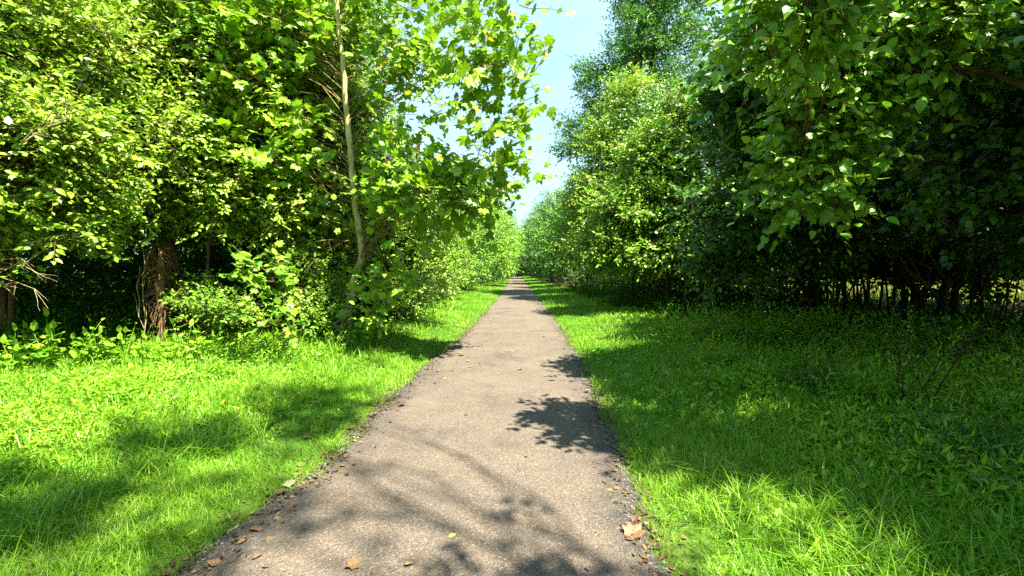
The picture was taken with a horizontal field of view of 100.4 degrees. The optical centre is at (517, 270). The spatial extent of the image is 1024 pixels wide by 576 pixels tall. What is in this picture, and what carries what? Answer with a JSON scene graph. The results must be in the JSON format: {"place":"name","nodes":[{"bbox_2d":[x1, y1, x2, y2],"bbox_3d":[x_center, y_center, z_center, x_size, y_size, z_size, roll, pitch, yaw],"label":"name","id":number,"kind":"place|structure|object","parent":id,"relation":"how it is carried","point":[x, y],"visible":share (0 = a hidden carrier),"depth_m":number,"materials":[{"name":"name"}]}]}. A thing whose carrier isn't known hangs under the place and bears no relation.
{"place":"outdoors","nodes":[
{"label":"outdoors","id":0,"kind":"place"},
{"bbox_2d":[22,0,749,272],"label":"sky","id":1,"kind":"structure","parent":0,"point":[577,35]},
{"bbox_2d":[182,276,668,575],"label":"path","id":2,"kind":"structure","parent":0,"point":[432,475],"depth_m":3.09,"materials":[{"name":"grey asphalt"}]},
{"bbox_2d":[345,555,359,569],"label":"fallen leaf","id":3,"kind":"object","parent":2,"relation":"on","point":[352,563],"visible":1,"depth_m":2.26,"materials":[{"name":"beige plant"}]},
{"bbox_2d":[622,522,645,539],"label":"fallen leaf","id":4,"kind":"object","parent":2,"relation":"on","point":[630,528],"visible":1,"depth_m":2.56,"materials":[{"name":"beige plant"}]},
{"bbox_2d":[0,273,1023,575],"bbox_3d":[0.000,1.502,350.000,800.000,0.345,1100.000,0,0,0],"label":"ground","id":5,"kind":"structure","parent":0,"point":[672,535],"depth_m":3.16,"materials":[{"name":"green plant"}]},
{"bbox_2d":[0,314,62,358],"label":"broadleaf weed","id":6,"kind":"object","parent":5,"relation":"on","point":[24,325],"visible":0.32,"depth_m":6.55,"materials":[{"name":"green plant"}]},
{"bbox_2d":[0,323,64,372],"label":"broadleaf weed","id":7,"kind":"object","parent":5,"relation":"on","point":[8,359],"visible":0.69,"depth_m":5.63,"materials":[{"name":"green plant"}]},
{"bbox_2d":[4,307,104,371],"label":"broadleaf weed","id":8,"kind":"object","parent":5,"relation":"on","point":[39,353],"visible":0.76,"depth_m":5.89,"materials":[{"name":"green plant"}]},
{"bbox_2d":[0,1,125,307],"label":"forest tree","id":9,"kind":"object","parent":5,"relation":"on","point":[5,267],"depth_m":9.45,"materials":[{"name":"green plant"}]},
{"bbox_2d":[29,320,102,371],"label":"broadleaf weed","id":10,"kind":"object","parent":5,"relation":"on","point":[75,353],"visible":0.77,"depth_m":6.06,"materials":[{"name":"green plant"}]},
{"bbox_2d":[0,0,183,348],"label":"tree","id":11,"kind":"object","parent":5,"relation":"on","point":[29,100],"visible":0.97,"depth_m":6.09,"materials":[{"name":"green plant"}]},
{"bbox_2d":[0,231,56,307],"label":"dead branch","id":12,"kind":"object","parent":11,"relation":"attached to","point":[22,267],"visible":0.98,"depth_m":5.46,"materials":[{"name":"brown wood"}]},
{"bbox_2d":[19,80,96,144],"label":"dead branch","id":13,"kind":"object","parent":11,"relation":"attached to","point":[30,137],"visible":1,"depth_m":4.99,"materials":[{"name":"brown wood"}]},
{"bbox_2d":[69,316,139,365],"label":"broadleaf weed","id":14,"kind":"object","parent":5,"relation":"on","point":[104,352],"visible":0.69,"depth_m":6.46,"materials":[{"name":"green plant"}]},
{"bbox_2d":[60,377,153,410],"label":"weed clump","id":15,"kind":"object","parent":5,"relation":"on","point":[113,390],"visible":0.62,"depth_m":4.64,"materials":[{"name":"green plant"}]},
{"bbox_2d":[98,325,156,368],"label":"broadleaf weed","id":16,"kind":"object","parent":5,"relation":"on","point":[144,348],"visible":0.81,"depth_m":6.46,"materials":[{"name":"green plant"}]},
{"bbox_2d":[133,243,151,342],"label":"dead branch","id":17,"kind":"object","parent":5,"relation":"on","point":[144,326],"visible":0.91,"depth_m":7.58,"materials":[{"name":"brown wood"}]},
{"bbox_2d":[139,243,181,343],"bbox_3d":[-6.669,0.482,7.996,0.611,2.006,0.637,0,0,42],"label":"vine wrapped stump","id":18,"kind":"object","parent":5,"relation":"on","point":[160,277],"visible":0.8,"depth_m":7.94,"materials":[{"name":"brown wood"}]},
{"bbox_2d":[3,0,335,336],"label":"hackberry tree","id":19,"kind":"object","parent":5,"relation":"on","point":[187,168],"visible":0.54,"depth_m":7.77,"materials":[{"name":"green plant"}]},
{"bbox_2d":[146,318,204,368],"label":"broadleaf weed","id":20,"kind":"object","parent":5,"relation":"on","point":[160,350],"visible":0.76,"depth_m":6.59,"materials":[{"name":"green plant"}]},
{"bbox_2d":[83,5,303,315],"bbox_3d":[-8.908,-5.894,12.315,6.834,14.978,6.430,0,0,-34],"label":"forest tree","id":21,"kind":"object","parent":5,"relation":"on","point":[212,260],"visible":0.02,"depth_m":12.26,"materials":[{"name":"green plant"}]},
{"bbox_2d":[168,317,224,362],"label":"broadleaf weed","id":22,"kind":"object","parent":5,"relation":"on","point":[207,343],"visible":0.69,"depth_m":6.97,"materials":[{"name":"green plant"}]},
{"bbox_2d":[163,272,236,341],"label":"shrub","id":23,"kind":"object","parent":5,"relation":"on","point":[207,332],"visible":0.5,"depth_m":7.82,"materials":[{"name":"green plant"}]},
{"bbox_2d":[159,266,273,348],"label":"thicket shrub","id":24,"kind":"object","parent":5,"relation":"on","point":[203,306],"visible":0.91,"depth_m":7.81,"materials":[{"name":"green plant"}]},
{"bbox_2d":[180,350,262,385],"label":"weed clump","id":25,"kind":"object","parent":5,"relation":"on","point":[215,370],"visible":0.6,"depth_m":5.86,"materials":[{"name":"green plant"}]},
{"bbox_2d":[10,16,473,325],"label":"woods","id":26,"kind":"object","parent":5,"relation":"on","point":[99,275],"visible":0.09,"depth_m":12.19,"materials":[{"name":"green plant"}]},
{"bbox_2d":[219,241,304,359],"bbox_3d":[-4.093,0.517,6.846,1.196,2.034,1.494,0,0,-34],"label":"sycamore sprout","id":27,"kind":"object","parent":5,"relation":"on","point":[281,271],"visible":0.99,"depth_m":6.90,"materials":[{"name":"green plant"}]},
{"bbox_2d":[202,329,347,375],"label":"weed clump","id":28,"kind":"object","parent":5,"relation":"on","point":[273,351],"visible":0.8,"depth_m":6.92,"materials":[{"name":"green plant"}]},
{"bbox_2d":[216,218,381,333],"bbox_3d":[-4.981,0.249,9.683,3.572,3.086,2.630,0,0,0],"label":"thicket shrub","id":29,"kind":"object","parent":5,"relation":"on","point":[326,256],"visible":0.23,"depth_m":9.39,"materials":[{"name":"green plant"}]},
{"bbox_2d":[250,229,364,344],"bbox_3d":[-4.238,0.373,8.824,2.210,2.524,1.968,0,0,27],"label":"thicket shrub","id":30,"kind":"object","parent":5,"relation":"on","point":[325,310],"visible":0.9,"depth_m":8.56,"materials":[{"name":"green plant"}]},
{"bbox_2d":[203,0,417,319],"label":"boxelder tree","id":31,"kind":"object","parent":5,"relation":"on","point":[357,121],"visible":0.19,"depth_m":10.37,"materials":[{"name":"green plant"}]},
{"bbox_2d":[231,0,418,276],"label":"forest tree","id":32,"kind":"object","parent":5,"relation":"on","point":[369,87],"visible":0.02,"depth_m":14.36,"materials":[{"name":"green plant"}]},
{"bbox_2d":[116,0,576,337],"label":"sycamore tree","id":33,"kind":"object","parent":5,"relation":"on","point":[291,141],"visible":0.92,"depth_m":7.92,"materials":[{"name":"green plant"}]},
{"bbox_2d":[293,212,349,278],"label":"dead branch","id":34,"kind":"object","parent":33,"relation":"attached to","point":[329,244],"visible":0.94,"depth_m":8.54,"materials":[{"name":"brown wood"}]},
{"bbox_2d":[301,320,392,353],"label":"weed clump","id":35,"kind":"object","parent":5,"relation":"on","point":[351,337],"visible":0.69,"depth_m":8.32,"materials":[{"name":"green plant"}]},
{"bbox_2d":[353,312,415,340],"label":"weed clump","id":36,"kind":"object","parent":5,"relation":"on","point":[391,326],"visible":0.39,"depth_m":9.47,"materials":[{"name":"green plant"}]},
{"bbox_2d":[348,254,435,349],"bbox_3d":[-2.327,0.612,7.802,1.564,1.887,1.420,0,0,0],"label":"basswood sprout","id":37,"kind":"object","parent":5,"relation":"on","point":[396,291],"visible":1,"depth_m":7.86,"materials":[{"name":"green plant"}]},
{"bbox_2d":[346,220,449,318],"bbox_3d":[-4.000,-0.199,13.649,3.642,4.745,3.352,0,0,0],"label":"thicket shrub","id":38,"kind":"object","parent":5,"relation":"on","point":[420,306],"visible":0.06,"depth_m":13.24,"materials":[{"name":"green plant"}]},
{"bbox_2d":[5,309,802,575],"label":"leaf litter","id":39,"kind":"object","parent":5,"relation":"on","point":[643,555],"visible":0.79,"depth_m":3.00,"materials":[{"name":"brown plant"}]},
{"bbox_2d":[343,203,465,308],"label":"verge tree","id":40,"kind":"object","parent":5,"relation":"on","point":[439,261],"visible":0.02,"depth_m":16.08,"materials":[{"name":"green plant"}]},
{"bbox_2d":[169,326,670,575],"bbox_3d":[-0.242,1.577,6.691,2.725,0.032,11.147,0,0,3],"label":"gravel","id":41,"kind":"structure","parent":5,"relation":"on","point":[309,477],"depth_m":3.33,"materials":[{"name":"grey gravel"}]},
{"bbox_2d":[355,143,497,324],"bbox_3d":[-2.520,-0.959,11.588,3.956,5.224,3.163,0,0,0],"label":"vine clad tree","id":42,"kind":"object","parent":5,"relation":"on","point":[426,264],"visible":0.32,"depth_m":11.37,"materials":[{"name":"green plant"}]},
{"bbox_2d":[407,186,486,291],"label":"verge tree","id":43,"kind":"object","parent":5,"relation":"on","point":[459,246],"visible":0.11,"depth_m":21.64,"materials":[{"name":"green plant"}]},
{"bbox_2d":[450,252,480,293],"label":"shrub","id":44,"kind":"object","parent":5,"relation":"on","point":[467,286],"visible":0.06,"depth_m":26.08,"materials":[{"name":"green plant"}]},
{"bbox_2d":[440,149,512,287],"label":"verge tree","id":45,"kind":"object","parent":5,"relation":"on","point":[483,245],"visible":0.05,"depth_m":29.88,"materials":[{"name":"green plant"}]},
{"bbox_2d":[472,247,496,286],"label":"shrub","id":46,"kind":"object","parent":5,"relation":"on","point":[483,278],"visible":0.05,"depth_m":39.61,"materials":[{"name":"green plant"}]},
{"bbox_2d":[467,178,529,284],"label":"verge tree","id":47,"kind":"object","parent":5,"relation":"on","point":[507,239],"visible":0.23,"depth_m":42.86,"materials":[{"name":"green plant"}]},
{"bbox_2d":[485,178,522,279],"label":"verge tree","id":48,"kind":"object","parent":5,"relation":"on","point":[508,234],"visible":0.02,"depth_m":61.16,"materials":[{"name":"green plant"}]},
{"bbox_2d":[0,282,1023,360],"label":"undergrowth","id":49,"kind":"object","parent":5,"relation":"on","point":[642,302],"visible":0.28,"depth_m":10.27,"materials":[{"name":"green plant"}]},
{"bbox_2d":[513,256,539,277],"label":"shrub","id":50,"kind":"object","parent":5,"relation":"on","point":[522,267],"visible":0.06,"depth_m":94.30,"materials":[{"name":"green plant"}]},
{"bbox_2d":[517,201,551,274],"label":"verge tree","id":51,"kind":"object","parent":5,"relation":"on","point":[529,226],"visible":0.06,"depth_m":85.38,"materials":[{"name":"green plant"}]},
{"bbox_2d":[519,205,550,279],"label":"verge tree","id":52,"kind":"object","parent":5,"relation":"on","point":[532,248],"visible":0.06,"depth_m":63.31,"materials":[{"name":"green plant"}]},
{"bbox_2d":[514,185,568,283],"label":"verge tree","id":53,"kind":"object","parent":5,"relation":"on","point":[537,222],"visible":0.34,"depth_m":50.39,"materials":[{"name":"green plant"}]},
{"bbox_2d":[536,257,571,282],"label":"shrub","id":54,"kind":"object","parent":5,"relation":"on","point":[550,274],"visible":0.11,"depth_m":55.78,"materials":[{"name":"green plant"}]},
{"bbox_2d":[526,188,589,286],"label":"verge tree","id":55,"kind":"object","parent":5,"relation":"on","point":[549,255],"visible":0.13,"depth_m":38.26,"materials":[{"name":"green plant"}]},
{"bbox_2d":[552,261,585,285],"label":"shrub","id":56,"kind":"object","parent":5,"relation":"on","point":[565,276],"visible":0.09,"depth_m":42.62,"materials":[{"name":"green plant"}]},
{"bbox_2d":[563,260,599,288],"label":"shrub","id":57,"kind":"object","parent":5,"relation":"on","point":[578,276],"visible":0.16,"depth_m":35.53,"materials":[{"name":"green plant"}]},
{"bbox_2d":[540,159,625,286],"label":"verge tree","id":58,"kind":"object","parent":5,"relation":"on","point":[563,228],"visible":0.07,"depth_m":28.90,"materials":[{"name":"green plant"}]},
{"bbox_2d":[571,263,609,285],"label":"shrub","id":59,"kind":"object","parent":5,"relation":"on","point":[587,275],"visible":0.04,"depth_m":30.91,"materials":[{"name":"green plant"}]},
{"bbox_2d":[546,52,665,262],"bbox_3d":[5.358,-4.628,21.997,8.026,12.457,5.244,0,0,-13],"label":"elm tree","id":60,"kind":"object","parent":5,"relation":"on","point":[632,84],"visible":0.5,"depth_m":21.52,"materials":[{"name":"green plant"}]},
{"bbox_2d":[587,267,640,291],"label":"shrub","id":61,"kind":"object","parent":5,"relation":"on","point":[611,282],"visible":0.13,"depth_m":25.92,"materials":[{"name":"green plant"}]},
{"bbox_2d":[607,268,645,296],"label":"shrub","id":62,"kind":"object","parent":5,"relation":"on","point":[620,281],"visible":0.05,"depth_m":22.31,"materials":[{"name":"green plant"}]},
{"bbox_2d":[539,0,719,180],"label":"cottonwood tree","id":63,"kind":"object","parent":5,"relation":"on","point":[637,44],"visible":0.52,"depth_m":25.21,"materials":[{"name":"green plant"}]},
{"bbox_2d":[562,76,729,303],"bbox_3d":[4.784,-2.723,14.835,6.496,8.651,5.110,0,0,0],"label":"walnut tree","id":64,"kind":"object","parent":5,"relation":"on","point":[628,217],"visible":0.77,"depth_m":14.24,"materials":[{"name":"green plant"}]},
{"bbox_2d":[620,271,675,302],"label":"shrub","id":65,"kind":"object","parent":5,"relation":"on","point":[636,290],"visible":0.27,"depth_m":19.22,"materials":[{"name":"green plant"}]},
{"bbox_2d":[583,53,718,294],"bbox_3d":[6.542,-3.636,18.155,7.403,10.453,5.917,0,0,0],"label":"forest tree","id":66,"kind":"object","parent":5,"relation":"on","point":[645,108],"visible":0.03,"depth_m":17.82,"materials":[{"name":"green plant"}]},
{"bbox_2d":[645,190,678,311],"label":"bare sapling","id":67,"kind":"object","parent":5,"relation":"on","point":[667,281],"visible":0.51,"depth_m":13.83,"materials":[{"name":"brown plant"}]},
{"bbox_2d":[635,269,700,307],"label":"shrub","id":68,"kind":"object","parent":5,"relation":"on","point":[661,291],"visible":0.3,"depth_m":16.63,"materials":[{"name":"green plant"}]},
{"bbox_2d":[639,323,721,354],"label":"weed clump","id":69,"kind":"object","parent":5,"relation":"on","point":[677,336],"visible":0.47,"depth_m":8.09,"materials":[{"name":"green plant"}]},
{"bbox_2d":[671,193,706,307],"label":"bare sapling","id":70,"kind":"object","parent":5,"relation":"on","point":[702,284],"visible":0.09,"depth_m":13.13,"materials":[{"name":"brown plant"}]},
{"bbox_2d":[676,201,702,318],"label":"bare sapling","id":71,"kind":"object","parent":5,"relation":"on","point":[686,278],"visible":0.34,"depth_m":11.85,"materials":[{"name":"brown plant"}]},
{"bbox_2d":[654,303,772,347],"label":"weed clump","id":72,"kind":"object","parent":5,"relation":"on","point":[704,325],"visible":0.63,"depth_m":8.47,"materials":[{"name":"green plant"}]},
{"bbox_2d":[655,355,808,407],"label":"weed clump","id":73,"kind":"object","parent":5,"relation":"on","point":[748,378],"visible":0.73,"depth_m":5.17,"materials":[{"name":"green plant"}]},
{"bbox_2d":[666,333,799,377],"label":"weed clump","id":74,"kind":"object","parent":5,"relation":"on","point":[722,355],"visible":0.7,"depth_m":6.55,"materials":[{"name":"green plant"}]},
{"bbox_2d":[698,305,835,350],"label":"weed clump","id":75,"kind":"object","parent":5,"relation":"on","point":[739,320],"visible":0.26,"depth_m":8.62,"materials":[{"name":"green plant"}]},
{"bbox_2d":[663,337,872,394],"bbox_3d":[3.708,1.356,6.574,2.804,0.585,2.617,0,0,34],"label":"weed clump","id":76,"kind":"object","parent":5,"relation":"on","point":[788,355],"visible":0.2,"depth_m":6.48,"materials":[{"name":"green plant"}]},
{"bbox_2d":[725,308,857,351],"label":"weed clump","id":77,"kind":"object","parent":5,"relation":"on","point":[782,335],"visible":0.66,"depth_m":7.88,"materials":[{"name":"green plant"}]},
{"bbox_2d":[649,0,937,317],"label":"mulberry tree","id":78,"kind":"object","parent":5,"relation":"on","point":[741,237],"visible":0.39,"depth_m":7.96,"materials":[{"name":"green plant"}]},
{"bbox_2d":[685,92,920,306],"bbox_3d":[8.889,-3.809,13.283,6.917,10.793,6.099,0,0,-36],"label":"forest tree","id":79,"kind":"object","parent":5,"relation":"on","point":[711,166],"visible":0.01,"depth_m":13.44,"materials":[{"name":"green plant"}]},
{"bbox_2d":[767,353,885,405],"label":"weed clump","id":80,"kind":"object","parent":5,"relation":"on","point":[800,375],"visible":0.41,"depth_m":5.20,"materials":[{"name":"green plant"}]},
{"bbox_2d":[730,301,926,344],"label":"weed clump","id":81,"kind":"object","parent":5,"relation":"on","point":[812,317],"visible":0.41,"depth_m":8.69,"materials":[{"name":"green plant"}]},
{"bbox_2d":[674,277,1023,305],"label":"meadow grass","id":82,"kind":"structure","parent":5,"relation":"on","point":[1020,294],"depth_m":21.59,"materials":[{"name":"green plant"}]},
{"bbox_2d":[675,1,1023,317],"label":"woods","id":83,"kind":"object","parent":5,"relation":"on","point":[999,294],"visible":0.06,"depth_m":12.78,"materials":[{"name":"green plant"}]},
{"bbox_2d":[680,0,1023,255],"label":"redbud tree","id":84,"kind":"object","parent":5,"relation":"on","point":[896,49],"visible":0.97,"depth_m":3.90,"materials":[{"name":"green plant"}]},
{"bbox_2d":[827,250,877,311],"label":"bare sapling","id":85,"kind":"object","parent":5,"relation":"on","point":[850,290],"visible":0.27,"depth_m":11.81,"materials":[{"name":"brown plant"}]},
{"bbox_2d":[809,355,921,414],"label":"weed clump","id":86,"kind":"object","parent":5,"relation":"on","point":[878,387],"visible":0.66,"depth_m":4.49,"materials":[{"name":"green plant"}]},
{"bbox_2d":[845,248,896,319],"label":"bare sapling","id":87,"kind":"object","parent":5,"relation":"on","point":[867,290],"visible":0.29,"depth_m":11.47,"materials":[{"name":"brown plant"}]},
{"bbox_2d":[789,342,981,397],"bbox_3d":[4.721,1.265,5.522,2.173,0.633,1.651,0,0,-18],"label":"weed clump","id":88,"kind":"object","parent":5,"relation":"on","point":[882,363],"visible":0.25,"depth_m":5.36,"materials":[{"name":"green plant"}]},
{"bbox_2d":[869,251,905,318],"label":"bare sapling","id":89,"kind":"object","parent":5,"relation":"on","point":[887,294],"visible":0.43,"depth_m":11.51,"materials":[{"name":"brown plant"}]},
{"bbox_2d":[861,253,914,309],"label":"bare sapling","id":90,"kind":"object","parent":5,"relation":"on","point":[881,296],"visible":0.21,"depth_m":13.29,"materials":[{"name":"brown plant"}]},
{"bbox_2d":[763,2,1023,325],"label":"forest tree","id":91,"kind":"object","parent":5,"relation":"on","point":[946,284],"visible":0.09,"depth_m":9.41,"materials":[{"name":"green plant"}]},
{"bbox_2d":[798,310,1003,364],"bbox_3d":[6.334,1.095,7.190,2.529,0.849,2.260,0,0,-25],"label":"weed clump","id":92,"kind":"object","parent":5,"relation":"on","point":[877,330],"visible":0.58,"depth_m":7.00,"materials":[{"name":"green plant"}]},
{"bbox_2d":[889,230,918,313],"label":"bare sapling","id":93,"kind":"object","parent":5,"relation":"on","point":[912,278],"visible":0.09,"depth_m":12.44,"materials":[{"name":"brown plant"}]},
{"bbox_2d":[815,304,1018,357],"bbox_3d":[7.002,1.061,7.674,3.313,0.897,2.473,0,0,0],"label":"weed clump","id":94,"kind":"object","parent":5,"relation":"on","point":[913,326],"visible":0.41,"depth_m":7.46,"materials":[{"name":"green plant"}]},
{"bbox_2d":[823,196,1020,316],"bbox_3d":[10.688,-0.664,11.480,6.469,4.539,3.528,0,0,0],"label":"forked tree","id":95,"kind":"object","parent":5,"relation":"on","point":[917,292],"visible":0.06,"depth_m":11.43,"materials":[{"name":"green plant"}]},
{"bbox_2d":[844,340,1023,387],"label":"weed clump","id":96,"kind":"object","parent":5,"relation":"on","point":[881,358],"visible":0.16,"depth_m":5.71,"materials":[{"name":"green plant"}]},
{"bbox_2d":[855,0,1023,279],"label":"forest tree","id":97,"kind":"object","parent":5,"relation":"on","point":[983,175],"visible":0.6,"depth_m":5.07,"materials":[{"name":"green plant"}]},
{"bbox_2d":[861,386,1023,494],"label":"weed clump","id":98,"kind":"object","parent":5,"relation":"on","point":[979,432],"visible":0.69,"depth_m":3.25,"materials":[{"name":"green plant"}]},
{"bbox_2d":[887,290,1009,412],"bbox_3d":[4.088,0.870,4.086,1.285,1.401,0.585,0,0,0],"label":"dead branch","id":99,"kind":"object","parent":5,"relation":"on","point":[978,329],"visible":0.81,"depth_m":4.17,"materials":[{"name":"brown wood"}]},
{"bbox_2d":[889,206,1021,318],"bbox_3d":[12.788,-4.212,12.241,7.318,11.612,5.908,0,0,0],"label":"forest tree","id":100,"kind":"object","parent":5,"relation":"on","point":[954,296],"depth_m":12.34,"materials":[{"name":"green plant"}]},
{"bbox_2d":[890,312,1023,367],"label":"weed clump","id":101,"kind":"object","parent":5,"relation":"on","point":[1000,343],"visible":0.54,"depth_m":6.57,"materials":[{"name":"green plant"}]},
{"bbox_2d":[952,239,991,311],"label":"bare sapling","id":102,"kind":"object","parent":5,"relation":"on","point":[971,296],"visible":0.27,"depth_m":11.58,"materials":[{"name":"brown plant"}]},
{"bbox_2d":[959,238,995,320],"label":"bare sapling","id":103,"kind":"object","parent":5,"relation":"on","point":[979,266],"visible":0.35,"depth_m":11.20,"materials":[{"name":"brown plant"}]},
{"bbox_2d":[952,230,1015,314],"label":"bare sapling","id":104,"kind":"object","parent":5,"relation":"on","point":[983,287],"visible":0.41,"depth_m":11.04,"materials":[{"name":"brown plant"}]},
{"bbox_2d":[947,208,1023,286],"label":"forest tree","id":105,"kind":"object","parent":5,"relation":"on","point":[1019,258],"visible":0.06,"depth_m":9.16,"materials":[{"name":"green plant"}]},
{"bbox_2d":[969,245,1018,313],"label":"bare sapling","id":106,"kind":"object","parent":5,"relation":"on","point":[1006,303],"visible":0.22,"depth_m":11.68,"materials":[{"name":"brown plant"}]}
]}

